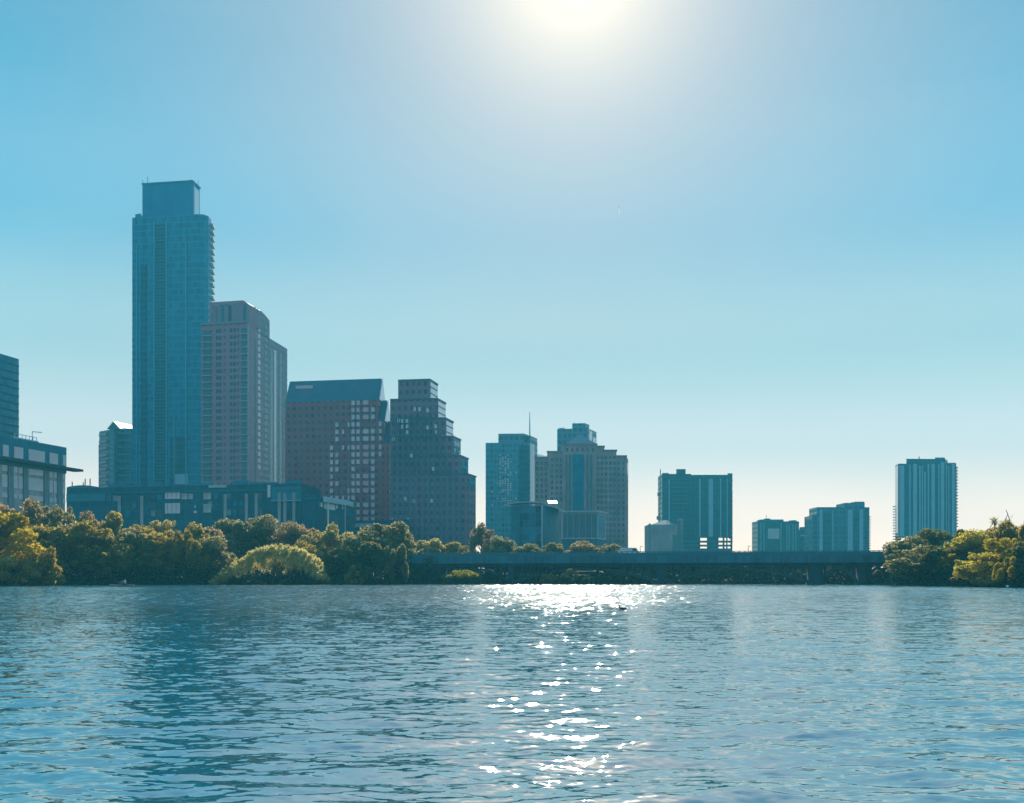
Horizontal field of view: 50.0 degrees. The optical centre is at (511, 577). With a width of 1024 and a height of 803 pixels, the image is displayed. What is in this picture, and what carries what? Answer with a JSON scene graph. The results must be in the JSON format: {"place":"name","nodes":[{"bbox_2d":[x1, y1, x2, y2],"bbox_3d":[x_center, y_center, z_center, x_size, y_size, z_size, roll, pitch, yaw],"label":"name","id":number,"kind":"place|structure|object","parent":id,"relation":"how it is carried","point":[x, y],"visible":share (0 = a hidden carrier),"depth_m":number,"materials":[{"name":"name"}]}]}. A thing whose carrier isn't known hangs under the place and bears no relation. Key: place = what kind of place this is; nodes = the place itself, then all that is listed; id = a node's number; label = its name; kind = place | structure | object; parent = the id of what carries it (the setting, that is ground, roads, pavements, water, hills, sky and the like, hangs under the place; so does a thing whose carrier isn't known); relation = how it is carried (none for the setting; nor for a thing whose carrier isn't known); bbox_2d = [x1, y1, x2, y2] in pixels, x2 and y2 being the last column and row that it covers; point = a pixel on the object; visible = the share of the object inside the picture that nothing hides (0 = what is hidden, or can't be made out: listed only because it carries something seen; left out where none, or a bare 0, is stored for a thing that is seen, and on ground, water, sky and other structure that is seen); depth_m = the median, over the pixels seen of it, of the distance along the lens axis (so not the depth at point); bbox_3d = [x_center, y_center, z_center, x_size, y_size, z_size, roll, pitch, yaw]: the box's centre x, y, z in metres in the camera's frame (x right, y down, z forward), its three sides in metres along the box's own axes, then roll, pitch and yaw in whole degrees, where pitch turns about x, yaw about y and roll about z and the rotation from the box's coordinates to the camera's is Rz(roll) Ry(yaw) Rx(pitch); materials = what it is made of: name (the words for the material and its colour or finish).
{"place":"outdoors","nodes":[
{"label":"outdoors","id":0,"kind":"place"},
{"bbox_2d":[0,584,1023,802],"bbox_3d":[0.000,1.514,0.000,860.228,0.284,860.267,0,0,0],"label":"water","id":1,"kind":"structure","parent":0,"point":[548,693],"depth_m":14.18,"materials":[{"name":"teal liquid"}]},
{"bbox_2d":[0,0,1023,568],"label":"sky","id":2,"kind":"structure","parent":0,"point":[806,285],"materials":[{"name":"blue"}]},
{"bbox_2d":[3,570,1023,587],"bbox_3d":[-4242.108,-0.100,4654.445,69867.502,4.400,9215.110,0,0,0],"label":"ground","id":3,"kind":"structure","parent":0,"point":[582,572],"depth_m":253.10,"materials":[{"name":"plant"}]},
{"bbox_2d":[0,502,8,551],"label":"tree","id":4,"kind":"object","parent":3,"relation":"on","point":[2,508],"visible":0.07,"depth_m":238.68,"materials":[{"name":"green plant"}]},
{"bbox_2d":[0,354,18,437],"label":"glass tower","id":5,"kind":"structure","parent":3,"relation":"on","point":[9,396],"depth_m":567.18,"materials":[{"name":"teal glass"}]},
{"bbox_2d":[0,552,40,585],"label":"shrub","id":6,"kind":"object","parent":3,"relation":"on","point":[25,576],"visible":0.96,"depth_m":209.50,"materials":[{"name":"green plant"}]},
{"bbox_2d":[0,511,45,574],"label":"tree","id":7,"kind":"object","parent":3,"relation":"on","point":[17,537],"visible":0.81,"depth_m":214.01,"materials":[{"name":"green plant"}]},
{"bbox_2d":[4,498,48,552],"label":"tree","id":8,"kind":"object","parent":3,"relation":"on","point":[31,510],"visible":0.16,"depth_m":243.04,"materials":[{"name":"green plant"}]},
{"bbox_2d":[0,435,82,524],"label":"stone midrise","id":9,"kind":"structure","parent":3,"relation":"on","point":[34,470],"depth_m":293.67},
{"bbox_2d":[2,474,7,486],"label":"window","id":10,"kind":"structure","parent":9,"relation":"in","point":[4,477],"depth_m":283.49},
{"bbox_2d":[3,445,8,456],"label":"window","id":11,"kind":"structure","parent":9,"relation":"in","point":[5,447],"depth_m":283.70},
{"bbox_2d":[14,446,22,458],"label":"window","id":12,"kind":"structure","parent":9,"relation":"in","point":[18,451],"depth_m":288.24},
{"bbox_2d":[18,476,22,488],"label":"window","id":13,"kind":"structure","parent":9,"relation":"in","point":[20,479],"depth_m":289.50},
{"bbox_2d":[13,431,41,441],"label":"roof rig","id":14,"kind":"object","parent":9,"relation":"on","point":[26,435],"visible":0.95,"depth_m":296.88},
{"bbox_2d":[29,468,42,475],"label":"window","id":15,"kind":"structure","parent":9,"relation":"in","point":[31,471],"depth_m":295.61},
{"bbox_2d":[29,478,42,491],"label":"window","id":16,"kind":"structure","parent":9,"relation":"in","point":[35,484],"depth_m":295.36,"materials":[{"name":"glass"}]},
{"bbox_2d":[28,449,44,462],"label":"window","id":17,"kind":"structure","parent":9,"relation":"in","point":[34,455],"depth_m":295.29,"materials":[{"name":"glass"}]},
{"bbox_2d":[49,453,57,464],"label":"window","id":18,"kind":"structure","parent":9,"relation":"in","point":[53,458],"depth_m":302.22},
{"bbox_2d":[27,546,65,585],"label":"shrub","id":19,"kind":"object","parent":3,"relation":"on","point":[45,565],"visible":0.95,"depth_m":213.14,"materials":[{"name":"green plant"}]},
{"bbox_2d":[30,523,86,577],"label":"tree","id":20,"kind":"object","parent":3,"relation":"on","point":[61,540],"visible":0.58,"depth_m":229.39,"materials":[{"name":"green plant"}]},
{"bbox_2d":[41,504,81,557],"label":"tree","id":21,"kind":"object","parent":3,"relation":"on","point":[56,516],"visible":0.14,"depth_m":247.93,"materials":[{"name":"green plant"}]},
{"bbox_2d":[74,510,105,528],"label":"tree","id":22,"kind":"object","parent":3,"relation":"on","point":[87,516],"visible":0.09,"depth_m":254.07,"materials":[{"name":"green plant"}]},
{"bbox_2d":[59,519,135,580],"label":"tree","id":23,"kind":"object","parent":3,"relation":"on","point":[110,554],"visible":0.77,"depth_m":233.28,"materials":[{"name":"green plant"}]},
{"bbox_2d":[97,511,123,535],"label":"tree","id":24,"kind":"object","parent":3,"relation":"on","point":[114,521],"visible":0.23,"depth_m":252.03,"materials":[{"name":"green plant"}]},
{"bbox_2d":[99,421,131,487],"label":"apartment tower","id":25,"kind":"structure","parent":3,"relation":"on","point":[115,453],"depth_m":643.23,"materials":[{"name":"teal metal"}]},
{"bbox_2d":[86,527,156,580],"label":"tree","id":26,"kind":"object","parent":3,"relation":"on","point":[129,536],"visible":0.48,"depth_m":239.11,"materials":[{"name":"green plant"}]},
{"bbox_2d":[129,524,162,563],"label":"tree","id":27,"kind":"object","parent":3,"relation":"on","point":[146,529],"visible":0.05,"depth_m":250.84,"materials":[{"name":"green plant"}]},
{"bbox_2d":[119,531,186,580],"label":"tree","id":28,"kind":"object","parent":3,"relation":"on","point":[155,541],"visible":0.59,"depth_m":240.58,"materials":[{"name":"green plant"}]},
{"bbox_2d":[148,519,175,574],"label":"tree","id":29,"kind":"object","parent":3,"relation":"on","point":[158,528],"visible":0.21,"depth_m":259.57,"materials":[{"name":"green plant"}]},
{"bbox_2d":[132,176,214,486],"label":"skyscraper","id":30,"kind":"structure","parent":3,"relation":"on","point":[173,259],"depth_m":579.75,"materials":[{"name":"blue glass"}]},
{"bbox_2d":[161,529,210,581],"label":"tree","id":31,"kind":"object","parent":3,"relation":"on","point":[195,557],"visible":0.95,"depth_m":242.72,"materials":[{"name":"green plant"}]},
{"bbox_2d":[163,521,210,576],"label":"tree","id":32,"kind":"object","parent":3,"relation":"on","point":[197,531],"visible":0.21,"depth_m":254.10,"materials":[{"name":"green plant"}]},
{"bbox_2d":[66,478,319,568],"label":"riverside podium","id":33,"kind":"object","parent":3,"relation":"on","point":[205,505],"visible":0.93,"depth_m":406.22,"materials":[{"name":"metal"}]},
{"bbox_2d":[204,504,210,512],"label":"window","id":34,"kind":"structure","parent":33,"relation":"in","point":[207,507],"depth_m":404.40,"materials":[{"name":"blue glass"}]},
{"bbox_2d":[185,536,236,578],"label":"tree","id":35,"kind":"object","parent":3,"relation":"on","point":[219,556],"visible":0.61,"depth_m":247.82,"materials":[{"name":"green plant"}]},
{"bbox_2d":[200,526,237,576],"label":"tree","id":36,"kind":"object","parent":3,"relation":"on","point":[214,532],"visible":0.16,"depth_m":265.01,"materials":[{"name":"green plant"}]},
{"bbox_2d":[212,518,261,574],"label":"tree","id":37,"kind":"object","parent":3,"relation":"on","point":[239,532],"visible":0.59,"depth_m":273.55,"materials":[{"name":"green plant"}]},
{"bbox_2d":[201,300,286,484],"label":"brick tower","id":38,"kind":"structure","parent":3,"relation":"on","point":[243,376],"depth_m":483.91,"materials":[{"name":"stone"}]},
{"bbox_2d":[235,514,286,573],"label":"tree","id":39,"kind":"object","parent":3,"relation":"on","point":[264,530],"visible":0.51,"depth_m":277.44,"materials":[{"name":"green plant"}]},
{"bbox_2d":[208,543,330,584],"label":"willow bush","id":40,"kind":"object","parent":3,"relation":"on","point":[285,557],"visible":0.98,"depth_m":243.18,"materials":[{"name":"green plant"}]},
{"bbox_2d":[274,520,318,546],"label":"tree","id":41,"kind":"object","parent":3,"relation":"on","point":[291,533],"visible":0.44,"depth_m":276.65,"materials":[{"name":"green plant"}]},
{"bbox_2d":[271,540,323,576],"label":"tree","id":42,"kind":"object","parent":3,"relation":"on","point":[309,548],"visible":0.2,"depth_m":254.31,"materials":[{"name":"green plant"}]},
{"bbox_2d":[302,493,320,530],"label":"dark annex","id":43,"kind":"object","parent":3,"relation":"on","point":[311,511],"visible":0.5,"depth_m":369.94,"materials":[{"name":"teal stone"}]},
{"bbox_2d":[297,531,327,564],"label":"tree","id":44,"kind":"object","parent":3,"relation":"on","point":[316,541],"visible":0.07,"depth_m":266.85,"materials":[{"name":"green plant"}]},
{"bbox_2d":[319,522,352,567],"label":"tree","id":45,"kind":"object","parent":3,"relation":"on","point":[330,538],"visible":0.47,"depth_m":262.11,"materials":[{"name":"green plant"}]},
{"bbox_2d":[285,378,389,519],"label":"granite office","id":46,"kind":"structure","parent":3,"relation":"on","point":[337,439],"depth_m":442.89,"materials":[{"name":"brown stone"}]},
{"bbox_2d":[320,496,354,535],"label":"building","id":47,"kind":"structure","parent":3,"relation":"on","point":[340,513],"depth_m":341.88,"materials":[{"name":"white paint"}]},
{"bbox_2d":[321,545,369,579],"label":"tree","id":48,"kind":"object","parent":3,"relation":"on","point":[337,558],"visible":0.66,"depth_m":251.45,"materials":[{"name":"green plant"}]},
{"bbox_2d":[343,565,363,584],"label":"shrub","id":49,"kind":"object","parent":3,"relation":"on","point":[348,578],"visible":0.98,"depth_m":248.12,"materials":[{"name":"green plant"}]},
{"bbox_2d":[332,529,386,570],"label":"tree","id":50,"kind":"object","parent":3,"relation":"on","point":[366,536],"visible":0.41,"depth_m":258.66,"materials":[{"name":"green plant"}]},
{"bbox_2d":[342,541,385,581],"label":"tree","id":51,"kind":"object","parent":3,"relation":"on","point":[373,552],"visible":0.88,"depth_m":250.72,"materials":[{"name":"green plant"}]},
{"bbox_2d":[355,518,409,548],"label":"terrace base","id":52,"kind":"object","parent":3,"relation":"on","point":[362,524],"visible":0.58,"depth_m":400.95,"materials":[{"name":"blue stone"}]},
{"bbox_2d":[358,520,419,558],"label":"tree","id":53,"kind":"object","parent":3,"relation":"on","point":[398,535],"visible":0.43,"depth_m":263.00,"materials":[{"name":"green plant"}]},
{"bbox_2d":[377,544,408,583],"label":"tree","id":54,"kind":"object","parent":3,"relation":"on","point":[392,562],"visible":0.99,"depth_m":250.86,"materials":[{"name":"green plant"}]},
{"bbox_2d":[414,538,446,551],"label":"tree","id":55,"kind":"object","parent":3,"relation":"on","point":[434,545],"visible":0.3,"depth_m":299.09,"materials":[{"name":"green plant"}]},
{"bbox_2d":[390,379,476,569],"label":"stepped office","id":56,"kind":"structure","parent":3,"relation":"on","point":[432,487],"depth_m":418.98,"materials":[{"name":"stone"}]},
{"bbox_2d":[444,541,468,568],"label":"tree","id":57,"kind":"object","parent":3,"relation":"on","point":[453,546],"visible":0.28,"depth_m":302.77,"materials":[{"name":"green plant"}]},
{"bbox_2d":[446,570,478,579],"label":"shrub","id":58,"kind":"object","parent":3,"relation":"on","point":[459,574],"visible":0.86,"depth_m":245.52,"materials":[{"name":"green plant"}]},
{"bbox_2d":[468,522,494,551],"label":"tree","id":59,"kind":"object","parent":3,"relation":"on","point":[481,536],"visible":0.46,"depth_m":328.20,"materials":[{"name":"green plant"}]},
{"bbox_2d":[483,535,516,551],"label":"tree","id":60,"kind":"object","parent":3,"relation":"on","point":[500,544],"visible":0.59,"depth_m":318.47,"materials":[{"name":"green plant"}]},
{"bbox_2d":[486,413,536,542],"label":"spire tower","id":61,"kind":"structure","parent":3,"relation":"on","point":[510,468],"depth_m":621.23,"materials":[{"name":"teal glass"}]},
{"bbox_2d":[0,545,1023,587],"bbox_3d":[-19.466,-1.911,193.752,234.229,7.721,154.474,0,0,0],"label":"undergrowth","id":62,"kind":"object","parent":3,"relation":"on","point":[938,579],"visible":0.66,"depth_m":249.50,"materials":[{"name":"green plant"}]},
{"bbox_2d":[511,543,542,552],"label":"tree","id":63,"kind":"object","parent":3,"relation":"on","point":[530,548],"visible":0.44,"depth_m":307.28,"materials":[{"name":"green plant"}]},
{"bbox_2d":[508,501,564,552],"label":"glass hall","id":64,"kind":"structure","parent":3,"relation":"on","point":[538,526],"depth_m":399.57,"materials":[{"name":"teal glass"}]},
{"bbox_2d":[540,573,558,583],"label":"tree","id":65,"kind":"object","parent":3,"relation":"on","point":[549,578],"visible":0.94,"depth_m":247.28,"materials":[{"name":"green plant"}]},
{"bbox_2d":[542,542,563,552],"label":"tree","id":66,"kind":"object","parent":3,"relation":"on","point":[553,547],"visible":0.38,"depth_m":307.73,"materials":[{"name":"green plant"}]},
{"bbox_2d":[560,568,578,581],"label":"tree","id":67,"kind":"object","parent":3,"relation":"on","point":[569,572],"visible":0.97,"depth_m":246.23,"materials":[{"name":"green plant"}]},
{"bbox_2d":[552,567,593,572],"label":"tree","id":68,"kind":"object","parent":3,"relation":"on","point":[556,568],"visible":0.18,"depth_m":283.04,"materials":[{"name":"green plant"}]},
{"bbox_2d":[557,423,595,450],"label":"tower","id":69,"kind":"structure","parent":3,"relation":"on","point":[564,435],"depth_m":642.57,"materials":[{"name":"blue glass"}]},
{"bbox_2d":[534,434,627,550],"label":"limestone office","id":70,"kind":"structure","parent":3,"relation":"on","point":[579,472],"depth_m":499.10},
{"bbox_2d":[605,461,623,542],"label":"window","id":71,"kind":"structure","parent":70,"relation":"in","point":[610,485],"depth_m":499.12,"materials":[{"name":"glass"}]},
{"bbox_2d":[563,540,599,552],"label":"tree","id":72,"kind":"object","parent":3,"relation":"on","point":[583,547],"visible":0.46,"depth_m":311.59,"materials":[{"name":"green plant"}]},
{"bbox_2d":[560,511,608,552],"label":"glass pavilion","id":73,"kind":"structure","parent":3,"relation":"on","point":[589,526],"depth_m":391.18,"materials":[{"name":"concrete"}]},
{"bbox_2d":[563,514,566,537],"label":"window","id":74,"kind":"structure","parent":73,"relation":"in","point":[564,515],"depth_m":391.72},
{"bbox_2d":[568,514,572,537],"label":"window","id":75,"kind":"structure","parent":73,"relation":"in","point":[570,516],"depth_m":391.38,"materials":[{"name":"glass"}]},
{"bbox_2d":[573,514,578,537],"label":"window","id":76,"kind":"structure","parent":73,"relation":"in","point":[575,516],"depth_m":391.10,"materials":[{"name":"glass"}]},
{"bbox_2d":[580,514,584,537],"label":"window","id":77,"kind":"structure","parent":73,"relation":"in","point":[582,516],"depth_m":390.71,"materials":[{"name":"glass"}]},
{"bbox_2d":[586,514,590,537],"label":"window","id":78,"kind":"structure","parent":73,"relation":"in","point":[588,516],"depth_m":390.43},
{"bbox_2d":[592,514,596,537],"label":"window","id":79,"kind":"structure","parent":73,"relation":"in","point":[594,516],"depth_m":390.05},
{"bbox_2d":[598,514,604,537],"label":"window","id":80,"kind":"structure","parent":73,"relation":"in","point":[601,518],"depth_m":394.93,"materials":[{"name":"glass"}]},
{"bbox_2d":[595,543,621,552],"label":"tree","id":81,"kind":"object","parent":3,"relation":"on","point":[611,547],"visible":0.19,"depth_m":313.95,"materials":[{"name":"green plant"}]},
{"bbox_2d":[597,567,632,574],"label":"tree","id":82,"kind":"object","parent":3,"relation":"on","point":[618,568],"visible":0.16,"depth_m":285.44,"materials":[{"name":"green plant"}]},
{"bbox_2d":[388,550,887,584],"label":"arch bridge","id":83,"kind":"structure","parent":3,"relation":"on","point":[816,563],"depth_m":250.39,"materials":[{"name":"concrete"}]},
{"bbox_2d":[620,548,639,552],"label":"van","id":84,"kind":"object","parent":83,"relation":"on","point":[628,549],"visible":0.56,"depth_m":252.79,"materials":[{"name":"white paint"}]},
{"bbox_2d":[657,469,660,521],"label":"hoist mast","id":85,"kind":"object","parent":3,"relation":"on","point":[658,494],"visible":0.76,"depth_m":697.75,"materials":[{"name":"metal"}]},
{"bbox_2d":[645,520,676,550],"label":"hip roof block","id":86,"kind":"structure","parent":3,"relation":"on","point":[661,536],"depth_m":640.00,"materials":[{"name":"blue stone"}]},
{"bbox_2d":[672,535,676,550],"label":"window","id":87,"kind":"structure","parent":86,"relation":"in","point":[674,537],"depth_m":639.95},
{"bbox_2d":[677,518,682,550],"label":"annex block","id":88,"kind":"structure","parent":3,"relation":"on","point":[679,534],"depth_m":660.00,"materials":[{"name":"stone"}]},
{"bbox_2d":[658,469,732,550],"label":"tower","id":89,"kind":"structure","parent":3,"relation":"on","point":[701,505],"depth_m":701.00,"materials":[{"name":"glass"}]},
{"bbox_2d":[752,515,798,569],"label":"teal block","id":90,"kind":"structure","parent":3,"relation":"on","point":[774,535],"depth_m":760.00,"materials":[{"name":"stone"}]},
{"bbox_2d":[799,527,803,551],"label":"connecting block","id":91,"kind":"structure","parent":3,"relation":"on","point":[801,539],"depth_m":765.00,"materials":[{"name":"teal stone"}]},
{"bbox_2d":[804,502,870,551],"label":"terraced tower","id":92,"kind":"structure","parent":3,"relation":"on","point":[843,526],"depth_m":699.85,"materials":[{"name":"teal glass"}]},
{"bbox_2d":[882,535,923,562],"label":"tree","id":93,"kind":"object","parent":3,"relation":"on","point":[910,542],"visible":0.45,"depth_m":230.81,"materials":[{"name":"green plant"}]},
{"bbox_2d":[883,544,949,579],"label":"tree","id":94,"kind":"object","parent":3,"relation":"on","point":[902,566],"visible":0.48,"depth_m":210.03,"materials":[{"name":"green plant"}]},
{"bbox_2d":[893,456,957,546],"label":"striped tower","id":95,"kind":"structure","parent":3,"relation":"on","point":[926,492],"depth_m":701.51,"materials":[{"name":"teal stone"}]},
{"bbox_2d":[913,528,956,556],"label":"tree","id":96,"kind":"object","parent":3,"relation":"on","point":[935,537],"visible":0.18,"depth_m":229.15,"materials":[{"name":"green plant"}]},
{"bbox_2d":[917,545,960,573],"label":"tree","id":97,"kind":"object","parent":3,"relation":"on","point":[937,553],"visible":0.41,"depth_m":205.35,"materials":[{"name":"green plant"}]},
{"bbox_2d":[938,528,993,568],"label":"tree","id":98,"kind":"object","parent":3,"relation":"on","point":[965,543],"visible":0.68,"depth_m":201.81,"materials":[{"name":"green plant"}]},
{"bbox_2d":[952,551,1002,580],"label":"tree","id":99,"kind":"object","parent":3,"relation":"on","point":[968,569],"visible":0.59,"depth_m":185.01,"materials":[{"name":"green plant"}]},
{"bbox_2d":[970,575,995,585],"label":"shrub","id":100,"kind":"object","parent":3,"relation":"on","point":[980,581],"visible":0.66,"depth_m":180.62,"materials":[{"name":"green plant"}]},
{"bbox_2d":[979,537,1016,572],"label":"tree","id":101,"kind":"object","parent":3,"relation":"on","point":[1000,547],"visible":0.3,"depth_m":182.82,"materials":[{"name":"green plant"}]},
{"bbox_2d":[981,525,1019,538],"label":"tree","id":102,"kind":"object","parent":3,"relation":"on","point":[989,531],"visible":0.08,"depth_m":207.57,"materials":[{"name":"green plant"}]},
{"bbox_2d":[992,519,1020,553],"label":"tree","id":103,"kind":"object","parent":3,"relation":"on","point":[1005,529],"visible":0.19,"depth_m":197.14,"materials":[{"name":"green plant"}]},
{"bbox_2d":[991,556,1023,586],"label":"tree","id":104,"kind":"object","parent":3,"relation":"on","point":[998,572],"visible":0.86,"depth_m":173.43,"materials":[{"name":"green plant"}]},
{"bbox_2d":[1003,540,1023,569],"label":"tree","id":105,"kind":"object","parent":3,"relation":"on","point":[1016,549],"visible":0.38,"depth_m":175.50,"materials":[{"name":"green plant"}]},
{"bbox_2d":[1018,524,1023,542],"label":"tree","id":106,"kind":"object","parent":3,"relation":"on","point":[1021,531],"visible":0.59,"depth_m":190.74,"materials":[{"name":"green plant"}]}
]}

